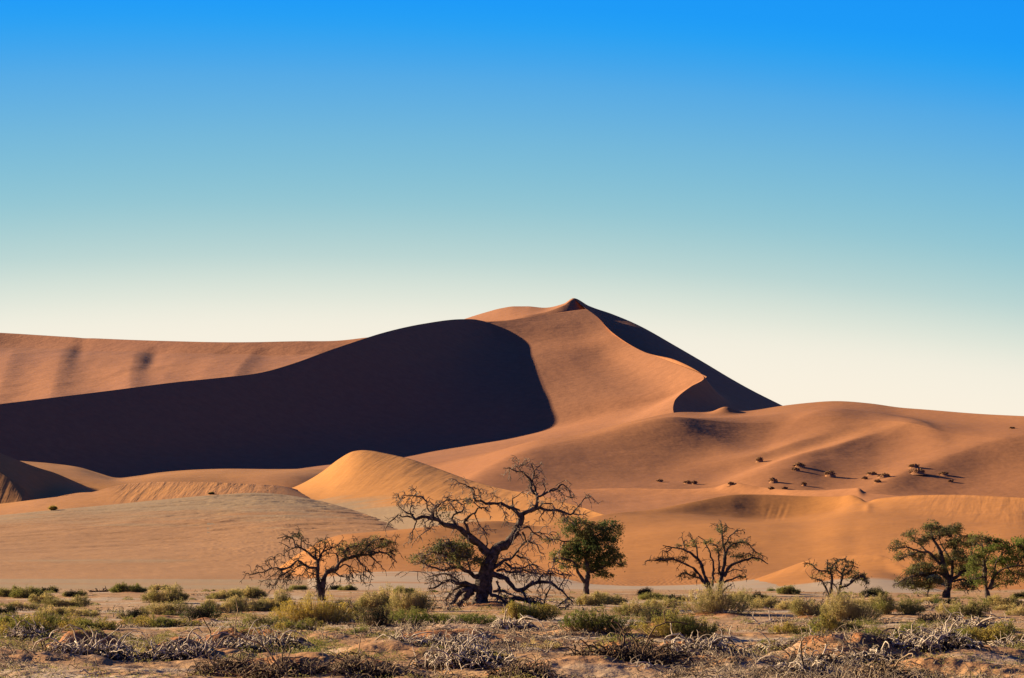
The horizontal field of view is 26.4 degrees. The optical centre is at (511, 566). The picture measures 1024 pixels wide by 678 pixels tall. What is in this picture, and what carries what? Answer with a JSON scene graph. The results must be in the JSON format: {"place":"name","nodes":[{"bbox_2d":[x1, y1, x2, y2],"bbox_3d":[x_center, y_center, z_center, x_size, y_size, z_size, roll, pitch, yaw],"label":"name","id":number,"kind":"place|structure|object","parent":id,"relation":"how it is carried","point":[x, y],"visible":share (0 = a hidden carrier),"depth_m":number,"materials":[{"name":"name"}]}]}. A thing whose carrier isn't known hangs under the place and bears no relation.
{"place":"outdoors","nodes":[
{"label":"outdoors","id":0,"kind":"place"},
{"bbox_2d":[0,453,95,503],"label":"pyramid dune","id":1,"kind":"structure","parent":0,"point":[21,481],"depth_m":710.10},
{"bbox_2d":[0,482,310,514],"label":"slipface dune","id":2,"kind":"structure","parent":0,"point":[134,492],"depth_m":663.96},
{"bbox_2d":[21,461,324,490],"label":"dune","id":3,"kind":"structure","parent":0,"point":[289,478],"depth_m":851.91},
{"bbox_2d":[0,333,367,403],"bbox_3d":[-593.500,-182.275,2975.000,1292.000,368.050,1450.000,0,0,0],"label":"dune ridge","id":4,"kind":"structure","parent":0,"point":[34,367],"depth_m":2847.80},
{"bbox_2d":[0,493,397,589],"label":"sand sheet","id":5,"kind":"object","parent":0,"point":[145,544],"visible":0.59,"depth_m":487.09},
{"bbox_2d":[0,298,781,477],"bbox_3d":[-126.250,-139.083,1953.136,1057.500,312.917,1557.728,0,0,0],"label":"great dune","id":6,"kind":"structure","parent":0,"point":[432,393],"depth_m":1746.39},
{"bbox_2d":[207,450,602,532],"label":"golden dune","id":7,"kind":"structure","parent":0,"point":[370,483],"depth_m":648.78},
{"bbox_2d":[0,589,1023,677],"bbox_3d":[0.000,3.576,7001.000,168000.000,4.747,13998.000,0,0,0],"label":"ground","id":8,"kind":"structure","parent":0,"point":[569,665],"depth_m":47.45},
{"bbox_2d":[0,602,17,614],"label":"dark shrub","id":9,"kind":"object","parent":8,"relation":"on","point":[11,608],"visible":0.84,"depth_m":77.11,"materials":[{"name":"green plant"}]},
{"bbox_2d":[0,585,18,596],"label":"bush","id":10,"kind":"object","parent":8,"relation":"on","point":[5,593],"visible":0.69,"depth_m":121.95,"materials":[{"name":"green plant"}]},
{"bbox_2d":[0,614,23,622],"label":"shrub","id":11,"kind":"object","parent":8,"relation":"on","point":[6,617],"visible":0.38,"depth_m":68.35,"materials":[{"name":"green plant"}]},
{"bbox_2d":[6,599,47,609],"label":"bush","id":12,"kind":"object","parent":8,"relation":"on","point":[22,605],"visible":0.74,"depth_m":92.89,"materials":[{"name":"green plant"}]},
{"bbox_2d":[9,585,47,597],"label":"bush","id":13,"kind":"object","parent":8,"relation":"on","point":[24,593],"visible":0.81,"depth_m":120.55,"materials":[{"name":"green plant"}]},
{"bbox_2d":[1,614,57,639],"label":"dead shrub","id":14,"kind":"object","parent":8,"relation":"on","point":[31,631],"visible":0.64,"depth_m":51.39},
{"bbox_2d":[0,615,60,634],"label":"shrub","id":15,"kind":"object","parent":8,"relation":"on","point":[10,625],"visible":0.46,"depth_m":56.27,"materials":[{"name":"green plant"}]},
{"bbox_2d":[28,590,54,602],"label":"bush","id":16,"kind":"object","parent":8,"relation":"on","point":[34,598],"visible":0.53,"depth_m":105.37,"materials":[{"name":"green plant"}]},
{"bbox_2d":[34,604,69,615],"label":"bush","id":17,"kind":"object","parent":8,"relation":"on","point":[62,611],"visible":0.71,"depth_m":76.02,"materials":[{"name":"green plant"}]},
{"bbox_2d":[17,610,88,628],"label":"shrub","id":18,"kind":"object","parent":8,"relation":"on","point":[55,620],"visible":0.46,"depth_m":63.04,"materials":[{"name":"green plant"}]},
{"bbox_2d":[40,594,92,606],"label":"bush","id":19,"kind":"object","parent":8,"relation":"on","point":[73,602],"visible":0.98,"depth_m":98.15,"materials":[{"name":"green plant"}]},
{"bbox_2d":[62,589,87,596],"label":"dark shrub","id":20,"kind":"object","parent":8,"relation":"on","point":[70,593],"visible":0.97,"depth_m":121.50,"materials":[{"name":"green plant"}]},
{"bbox_2d":[63,606,100,616],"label":"bush","id":21,"kind":"object","parent":8,"relation":"on","point":[87,613],"visible":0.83,"depth_m":76.78,"materials":[{"name":"green plant"}]},
{"bbox_2d":[32,624,150,660],"bbox_3d":[-7.439,1.467,38.598,1.968,0.878,2.023,0,0,0],"label":"dead shrub","id":22,"kind":"object","parent":8,"relation":"on","point":[109,651],"visible":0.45,"depth_m":38.44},
{"bbox_2d":[58,614,124,630],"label":"shrub","id":23,"kind":"object","parent":8,"relation":"on","point":[103,624],"visible":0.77,"depth_m":60.97,"materials":[{"name":"green plant"}]},
{"bbox_2d":[109,582,148,592],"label":"bush","id":24,"kind":"object","parent":8,"relation":"on","point":[117,588],"visible":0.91,"depth_m":142.59,"materials":[{"name":"green plant"}]},
{"bbox_2d":[115,606,150,618],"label":"dark shrub","id":25,"kind":"object","parent":8,"relation":"on","point":[133,613],"visible":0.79,"depth_m":72.49,"materials":[{"name":"green plant"}]},
{"bbox_2d":[139,583,189,602],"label":"bush","id":26,"kind":"object","parent":8,"relation":"on","point":[154,595],"visible":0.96,"depth_m":102.96,"materials":[{"name":"green plant"}]},
{"bbox_2d":[138,596,193,614],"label":"bush","id":27,"kind":"object","parent":8,"relation":"on","point":[160,609],"visible":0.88,"depth_m":80.98,"materials":[{"name":"green plant"}]},
{"bbox_2d":[131,612,204,627],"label":"shrub","id":28,"kind":"object","parent":8,"relation":"on","point":[152,622],"visible":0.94,"depth_m":64.65,"materials":[{"name":"green plant"}]},
{"bbox_2d":[122,626,230,661],"bbox_3d":[-6.035,1.444,39.280,1.972,0.746,1.612,0,0,0],"label":"dead shrub","id":29,"kind":"object","parent":8,"relation":"on","point":[174,652],"visible":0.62,"depth_m":38.90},
{"bbox_2d":[179,600,222,620],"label":"dark shrub","id":30,"kind":"object","parent":8,"relation":"on","point":[205,611],"visible":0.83,"depth_m":70.39,"materials":[{"name":"green plant"}]},
{"bbox_2d":[195,596,244,612],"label":"bush","id":31,"kind":"object","parent":8,"relation":"on","point":[229,605],"visible":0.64,"depth_m":84.24,"materials":[{"name":"green plant"}]},
{"bbox_2d":[177,634,271,676],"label":"dead shrub","id":32,"kind":"object","parent":8,"relation":"on","point":[229,665],"visible":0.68,"depth_m":34.29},
{"bbox_2d":[205,589,244,598],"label":"bush","id":33,"kind":"object","parent":8,"relation":"on","point":[222,594],"visible":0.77,"depth_m":119.23,"materials":[{"name":"green plant"}]},
{"bbox_2d":[177,609,275,652],"bbox_3d":[-5.945,1.433,44.542,2.221,1.135,1.892,0,0,0],"label":"dead shrub","id":34,"kind":"object","parent":8,"relation":"on","point":[227,643],"visible":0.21,"depth_m":44.37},
{"bbox_2d":[230,584,268,598],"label":"bush","id":35,"kind":"object","parent":8,"relation":"on","point":[254,592],"visible":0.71,"depth_m":120.85,"materials":[{"name":"green plant"}]},
{"bbox_2d":[229,591,271,610],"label":"bush","id":36,"kind":"object","parent":8,"relation":"on","point":[261,605],"visible":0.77,"depth_m":84.89,"materials":[{"name":"green plant"}]},
{"bbox_2d":[242,609,289,625],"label":"bush","id":37,"kind":"object","parent":8,"relation":"on","point":[272,620],"visible":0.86,"depth_m":63.57,"materials":[{"name":"green plant"}]},
{"bbox_2d":[233,625,312,651],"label":"dead shrub","id":38,"kind":"object","parent":8,"relation":"on","point":[263,640],"visible":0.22,"depth_m":45.59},
{"bbox_2d":[256,585,295,610],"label":"bush","id":39,"kind":"object","parent":8,"relation":"on","point":[279,596],"visible":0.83,"depth_m":85.27,"materials":[{"name":"green plant"}]},
{"bbox_2d":[216,598,338,677],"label":"dead shrub","id":40,"kind":"object","parent":8,"relation":"on","point":[270,669],"visible":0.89,"depth_m":33.55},
{"bbox_2d":[272,617,325,630],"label":"shrub","id":41,"kind":"object","parent":8,"relation":"on","point":[309,622],"visible":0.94,"depth_m":60.03,"materials":[{"name":"green plant"}]},
{"bbox_2d":[268,591,359,624],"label":"bush","id":42,"kind":"object","parent":8,"relation":"on","point":[318,613],"visible":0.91,"depth_m":66.36,"materials":[{"name":"yellow plant"}]},
{"bbox_2d":[239,525,402,599],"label":"camelthorn tree","id":43,"kind":"object","parent":8,"relation":"on","point":[319,586],"visible":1,"depth_m":116.85,"materials":[{"name":"brown plant"}]},
{"bbox_2d":[323,596,366,617],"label":"dark shrub","id":44,"kind":"object","parent":8,"relation":"on","point":[341,604],"visible":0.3,"depth_m":72.56,"materials":[{"name":"green plant"}]},
{"bbox_2d":[310,632,433,677],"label":"dead shrub","id":45,"kind":"object","parent":8,"relation":"on","point":[355,664],"visible":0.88,"depth_m":33.64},
{"bbox_2d":[354,603,395,626],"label":"dark shrub","id":46,"kind":"object","parent":8,"relation":"on","point":[380,615],"visible":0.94,"depth_m":63.46,"materials":[{"name":"green plant"}]},
{"bbox_2d":[352,581,400,610],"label":"bush","id":47,"kind":"object","parent":8,"relation":"on","point":[374,600],"visible":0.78,"depth_m":84.13,"materials":[{"name":"green plant"}]},
{"bbox_2d":[383,585,436,612],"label":"bush","id":48,"kind":"object","parent":8,"relation":"on","point":[409,599],"visible":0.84,"depth_m":81.67,"materials":[{"name":"green plant"}]},
{"bbox_2d":[375,623,500,649],"bbox_3d":[-1.580,1.539,45.476,2.791,0.712,2.811,0,0,0],"label":"dead shrub","id":49,"kind":"object","parent":8,"relation":"on","point":[422,640],"visible":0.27,"depth_m":45.20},
{"bbox_2d":[389,605,499,625],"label":"shrub","id":50,"kind":"object","parent":8,"relation":"on","point":[475,618],"visible":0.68,"depth_m":65.53,"materials":[{"name":"green plant"}]},
{"bbox_2d":[405,624,526,671],"bbox_3d":[-0.747,1.411,36.931,2.156,0.841,1.844,0,0,0],"label":"dead shrub","id":51,"kind":"object","parent":8,"relation":"on","point":[475,659],"visible":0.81,"depth_m":36.75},
{"bbox_2d":[382,455,601,608],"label":"gnarled tree","id":52,"kind":"object","parent":8,"relation":"on","point":[458,551],"visible":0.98,"depth_m":87.76,"materials":[{"name":"brown plant"}]},
{"bbox_2d":[0,592,1023,677],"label":"dry scrub","id":53,"kind":"object","parent":8,"relation":"on","point":[847,673],"visible":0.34,"depth_m":39.95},
{"bbox_2d":[0,589,1023,661],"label":"leafy ground cover","id":54,"kind":"object","parent":8,"relation":"on","point":[321,642],"visible":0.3,"depth_m":50.47,"materials":[{"name":"green plant"}]},
{"bbox_2d":[0,589,1023,677],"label":"dry stubble","id":55,"kind":"object","parent":8,"relation":"on","point":[413,676],"visible":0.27,"depth_m":36.03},
{"bbox_2d":[0,588,1023,677],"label":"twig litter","id":56,"kind":"object","parent":8,"relation":"on","point":[441,648],"visible":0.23,"depth_m":36.65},
{"bbox_2d":[485,604,543,629],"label":"dead shrub","id":57,"kind":"object","parent":8,"relation":"on","point":[520,623],"visible":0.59,"depth_m":60.98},
{"bbox_2d":[485,645,561,677],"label":"dead shrub","id":58,"kind":"object","parent":8,"relation":"on","point":[524,668],"visible":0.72,"depth_m":34.01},
{"bbox_2d":[502,599,561,619],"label":"shrub","id":59,"kind":"object","parent":8,"relation":"on","point":[538,612],"visible":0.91,"depth_m":69.39,"materials":[{"name":"green plant"}]},
{"bbox_2d":[521,636,560,648],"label":"grass tuft","id":60,"kind":"object","parent":8,"relation":"on","point":[553,647],"visible":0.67,"depth_m":46.38,"materials":[{"name":"plant"}]},
{"bbox_2d":[539,516,627,593],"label":"green tree","id":61,"kind":"object","parent":8,"relation":"on","point":[586,538],"visible":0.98,"depth_m":127.75,"materials":[{"name":"green plant"}]},
{"bbox_2d":[575,591,611,605],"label":"bush","id":62,"kind":"object","parent":8,"relation":"on","point":[594,600],"visible":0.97,"depth_m":95.52,"materials":[{"name":"green plant"}]},
{"bbox_2d":[557,604,640,634],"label":"shrub","id":63,"kind":"object","parent":8,"relation":"on","point":[587,622],"visible":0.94,"depth_m":53.54,"materials":[{"name":"green plant"}]},
{"bbox_2d":[598,592,627,604],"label":"bush","id":64,"kind":"object","parent":8,"relation":"on","point":[616,599],"visible":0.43,"depth_m":100.16,"materials":[{"name":"green plant"}]},
{"bbox_2d":[561,599,693,666],"bbox_3d":[1.999,1.205,37.677,2.321,1.258,2.032,0,0,0],"label":"dead shrub","id":65,"kind":"object","parent":8,"relation":"on","point":[645,652],"visible":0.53,"depth_m":37.26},
{"bbox_2d":[606,597,679,615],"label":"bush","id":66,"kind":"object","parent":8,"relation":"on","point":[633,607],"visible":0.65,"depth_m":75.84,"materials":[{"name":"green plant"}]},
{"bbox_2d":[624,659,678,670],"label":"fallen branch","id":67,"kind":"object","parent":8,"relation":"on","point":[649,663],"visible":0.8,"depth_m":35.90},
{"bbox_2d":[637,591,667,599],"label":"bush","id":68,"kind":"object","parent":8,"relation":"on","point":[646,596],"visible":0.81,"depth_m":117.86,"materials":[{"name":"green plant"}]},
{"bbox_2d":[634,606,679,623],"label":"dark shrub","id":69,"kind":"object","parent":8,"relation":"on","point":[649,617],"visible":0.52,"depth_m":68.00,"materials":[{"name":"green plant"}]},
{"bbox_2d":[640,596,684,607],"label":"bush","id":70,"kind":"object","parent":8,"relation":"on","point":[647,603],"visible":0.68,"depth_m":93.58,"materials":[{"name":"green plant"}]},
{"bbox_2d":[661,593,687,601],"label":"dark shrub","id":71,"kind":"object","parent":8,"relation":"on","point":[676,598],"visible":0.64,"depth_m":110.24,"materials":[{"name":"green plant"}]},
{"bbox_2d":[631,607,725,638],"bbox_3d":[3.949,1.355,51.803,2.310,0.790,1.215,0,0,0],"label":"shrub","id":72,"kind":"object","parent":8,"relation":"on","point":[690,626],"visible":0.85,"depth_m":51.66,"materials":[{"name":"green plant"}]},
{"bbox_2d":[659,623,745,656],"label":"dead shrub","id":73,"kind":"object","parent":8,"relation":"on","point":[713,644],"visible":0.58,"depth_m":38.36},
{"bbox_2d":[644,520,767,594],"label":"bare tree","id":74,"kind":"object","parent":8,"relation":"on","point":[723,572],"visible":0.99,"depth_m":125.94,"materials":[{"name":"brown plant"}]},
{"bbox_2d":[675,580,762,615],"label":"bush","id":75,"kind":"object","parent":8,"relation":"on","point":[716,603],"visible":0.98,"depth_m":76.70,"materials":[{"name":"green plant"}]},
{"bbox_2d":[745,590,769,601],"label":"dark shrub","id":76,"kind":"object","parent":8,"relation":"on","point":[758,594],"visible":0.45,"depth_m":109.21,"materials":[{"name":"green plant"}]},
{"bbox_2d":[742,607,774,624],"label":"fallen branch","id":77,"kind":"object","parent":8,"relation":"on","point":[768,621],"visible":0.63,"depth_m":68.07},
{"bbox_2d":[749,592,781,607],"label":"bush","id":78,"kind":"object","parent":8,"relation":"on","point":[769,602],"visible":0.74,"depth_m":89.14,"materials":[{"name":"green plant"}]},
{"bbox_2d":[735,631,799,655],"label":"dead shrub","id":79,"kind":"object","parent":8,"relation":"on","point":[776,645],"visible":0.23,"depth_m":41.21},
{"bbox_2d":[766,599,793,609],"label":"bush","id":80,"kind":"object","parent":8,"relation":"on","point":[782,606],"visible":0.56,"depth_m":84.97,"materials":[{"name":"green plant"}]},
{"bbox_2d":[776,583,800,593],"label":"bush","id":81,"kind":"object","parent":8,"relation":"on","point":[787,590],"visible":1,"depth_m":129.09,"materials":[{"name":"green plant"}]},
{"bbox_2d":[763,620,826,634],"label":"shrub","id":82,"kind":"object","parent":8,"relation":"on","point":[788,629],"visible":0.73,"depth_m":54.09,"materials":[{"name":"green plant"}]},
{"bbox_2d":[749,638,841,676],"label":"dead shrub","id":83,"kind":"object","parent":8,"relation":"on","point":[799,666],"visible":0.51,"depth_m":34.73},
{"bbox_2d":[786,594,830,616],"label":"bush","id":84,"kind":"object","parent":8,"relation":"on","point":[801,608],"visible":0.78,"depth_m":75.19,"materials":[{"name":"green plant"}]},
{"bbox_2d":[783,634,856,666],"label":"dead shrub","id":85,"kind":"object","parent":8,"relation":"on","point":[836,659],"visible":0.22,"depth_m":37.08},
{"bbox_2d":[802,556,870,595],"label":"bare tree","id":86,"kind":"object","parent":8,"relation":"on","point":[857,576],"visible":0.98,"depth_m":125.97,"materials":[{"name":"brown plant"}]},
{"bbox_2d":[807,612,869,631],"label":"shrub","id":87,"kind":"object","parent":8,"relation":"on","point":[833,623],"visible":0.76,"depth_m":55.32,"materials":[{"name":"green plant"}]},
{"bbox_2d":[819,585,884,621],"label":"bush","id":88,"kind":"object","parent":8,"relation":"on","point":[844,609],"visible":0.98,"depth_m":68.87,"materials":[{"name":"green plant"}]},
{"bbox_2d":[828,641,911,664],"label":"dead shrub","id":89,"kind":"object","parent":8,"relation":"on","point":[870,655],"visible":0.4,"depth_m":37.75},
{"bbox_2d":[855,587,885,596],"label":"dark shrub","id":90,"kind":"object","parent":8,"relation":"on","point":[873,591],"visible":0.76,"depth_m":124.40,"materials":[{"name":"green plant"}]},
{"bbox_2d":[852,652,926,677],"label":"dead shrub","id":91,"kind":"object","parent":8,"relation":"on","point":[882,669],"visible":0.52,"depth_m":34.19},
{"bbox_2d":[862,621,925,638],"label":"shrub","id":92,"kind":"object","parent":8,"relation":"on","point":[902,627],"visible":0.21,"depth_m":51.32,"materials":[{"name":"brown plant"}]},
{"bbox_2d":[871,591,927,614],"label":"bush","id":93,"kind":"object","parent":8,"relation":"on","point":[908,607],"visible":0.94,"depth_m":76.42,"materials":[{"name":"green plant"}]},
{"bbox_2d":[875,602,991,656],"bbox_3d":[7.725,1.133,40.046,2.105,1.012,2.106,0,0,0],"label":"dead shrub","id":94,"kind":"object","parent":8,"relation":"on","point":[940,639],"visible":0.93,"depth_m":39.86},
{"bbox_2d":[886,519,990,597],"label":"acacia tree","id":95,"kind":"object","parent":8,"relation":"on","point":[943,562],"visible":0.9,"depth_m":116.78,"materials":[{"name":"green plant"}]},
{"bbox_2d":[916,610,963,622],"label":"dead shrub","id":96,"kind":"object","parent":8,"relation":"on","point":[940,616],"visible":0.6,"depth_m":68.48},
{"bbox_2d":[931,597,963,603],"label":"dark shrub","id":97,"kind":"object","parent":8,"relation":"on","point":[948,600],"visible":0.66,"depth_m":100.34,"materials":[{"name":"green plant"}]},
{"bbox_2d":[934,600,962,613],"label":"bush","id":98,"kind":"object","parent":8,"relation":"on","point":[941,608],"visible":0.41,"depth_m":78.25,"materials":[{"name":"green plant"}]},
{"bbox_2d":[945,592,993,616],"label":"bush","id":99,"kind":"object","parent":8,"relation":"on","point":[970,608],"visible":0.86,"depth_m":75.11,"materials":[{"name":"green plant"}]},
{"bbox_2d":[937,611,1013,630],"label":"dead shrub","id":100,"kind":"object","parent":8,"relation":"on","point":[980,623],"visible":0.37,"depth_m":59.83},
{"bbox_2d":[948,619,1023,645],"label":"shrub","id":101,"kind":"object","parent":8,"relation":"on","point":[988,634],"visible":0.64,"depth_m":46.02,"materials":[{"name":"green plant"}]},
{"bbox_2d":[962,531,1023,600],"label":"forked tree","id":102,"kind":"object","parent":8,"relation":"on","point":[989,548],"visible":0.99,"depth_m":98.91,"materials":[{"name":"green plant"}]},
{"bbox_2d":[981,593,1023,606],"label":"bush","id":103,"kind":"object","parent":8,"relation":"on","point":[994,599],"visible":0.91,"depth_m":95.47,"materials":[{"name":"green plant"}]},
{"bbox_2d":[987,631,1023,648],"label":"dead shrub","id":104,"kind":"object","parent":8,"relation":"on","point":[998,642],"visible":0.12,"depth_m":43.53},
{"bbox_2d":[992,603,1023,610],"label":"bush","id":105,"kind":"object","parent":8,"relation":"on","point":[1003,607],"visible":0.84,"depth_m":81.68,"materials":[{"name":"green plant"}]},
{"bbox_2d":[1005,603,1023,615],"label":"bush","id":106,"kind":"object","parent":8,"relation":"on","point":[1019,611],"visible":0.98,"depth_m":76.73,"materials":[{"name":"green plant"}]},
{"bbox_2d":[0,0,1023,415],"label":"sky","id":107,"kind":"structure","parent":0,"point":[809,201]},
{"bbox_2d":[280,494,1023,590],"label":"dune","id":108,"kind":"structure","parent":0,"point":[784,531],"depth_m":329.57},
{"bbox_2d":[287,583,308,589],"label":"bush","id":109,"kind":"object","parent":108,"relation":"on","point":[299,587],"visible":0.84,"depth_m":162.36,"materials":[{"name":"green plant"}]},
{"bbox_2d":[516,482,897,514],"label":"dune bench","id":110,"kind":"object","parent":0,"point":[616,500],"visible":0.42,"depth_m":760.79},
{"bbox_2d":[429,401,1023,497],"bbox_3d":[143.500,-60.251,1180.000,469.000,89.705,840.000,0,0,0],"label":"rolling dune","id":111,"kind":"structure","parent":0,"point":[850,444],"depth_m":1049.32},
{"bbox_2d":[908,468,926,474],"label":"hummock shrub","id":112,"kind":"object","parent":111,"relation":"on","point":[917,471],"visible":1,"depth_m":949.03,"materials":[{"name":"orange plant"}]},
{"bbox_2d":[755,554,959,592],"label":"dune","id":113,"kind":"structure","parent":0,"point":[880,570],"depth_m":206.88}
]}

